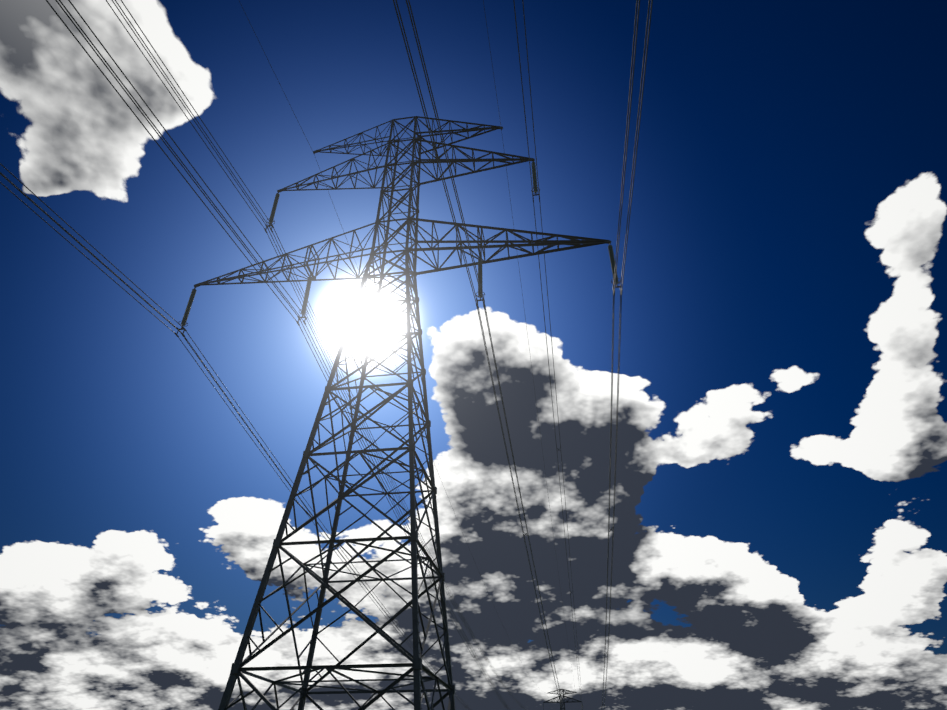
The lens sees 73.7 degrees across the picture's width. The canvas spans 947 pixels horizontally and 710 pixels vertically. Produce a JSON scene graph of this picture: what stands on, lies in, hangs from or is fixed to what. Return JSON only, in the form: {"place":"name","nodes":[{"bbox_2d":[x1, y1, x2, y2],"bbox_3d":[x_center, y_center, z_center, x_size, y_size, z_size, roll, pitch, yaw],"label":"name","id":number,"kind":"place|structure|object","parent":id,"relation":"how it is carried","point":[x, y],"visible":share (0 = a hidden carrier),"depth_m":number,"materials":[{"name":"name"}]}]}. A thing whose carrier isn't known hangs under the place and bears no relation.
{"place":"outdoors","nodes":[
{"label":"outdoors","id":0,"kind":"place"},
{"bbox_2d":[0,0,946,709],"label":"sky","id":1,"kind":"structure","parent":0,"point":[779,522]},
{"label":"ground","id":2,"kind":"structure","parent":0,"visible":0},
{"bbox_2d":[174,116,622,709],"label":"pylon","id":3,"kind":"object","parent":2,"relation":"on","point":[416,664],"visible":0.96,"depth_m":36.48,"materials":[{"name":"metal"}]},
{"bbox_2d":[543,689,582,709],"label":"pylon","id":4,"kind":"object","parent":2,"relation":"on","point":[557,700],"visible":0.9,"depth_m":334.36,"materials":[{"name":"metal"}]},
{"bbox_2d":[0,0,652,709],"bbox_3d":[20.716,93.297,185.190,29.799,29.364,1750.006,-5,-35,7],"label":"conductors","id":5,"kind":"object","parent":4,"relation":"hanging from","point":[356,264],"visible":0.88,"depth_m":38.45,"materials":[{"name":"metal"}]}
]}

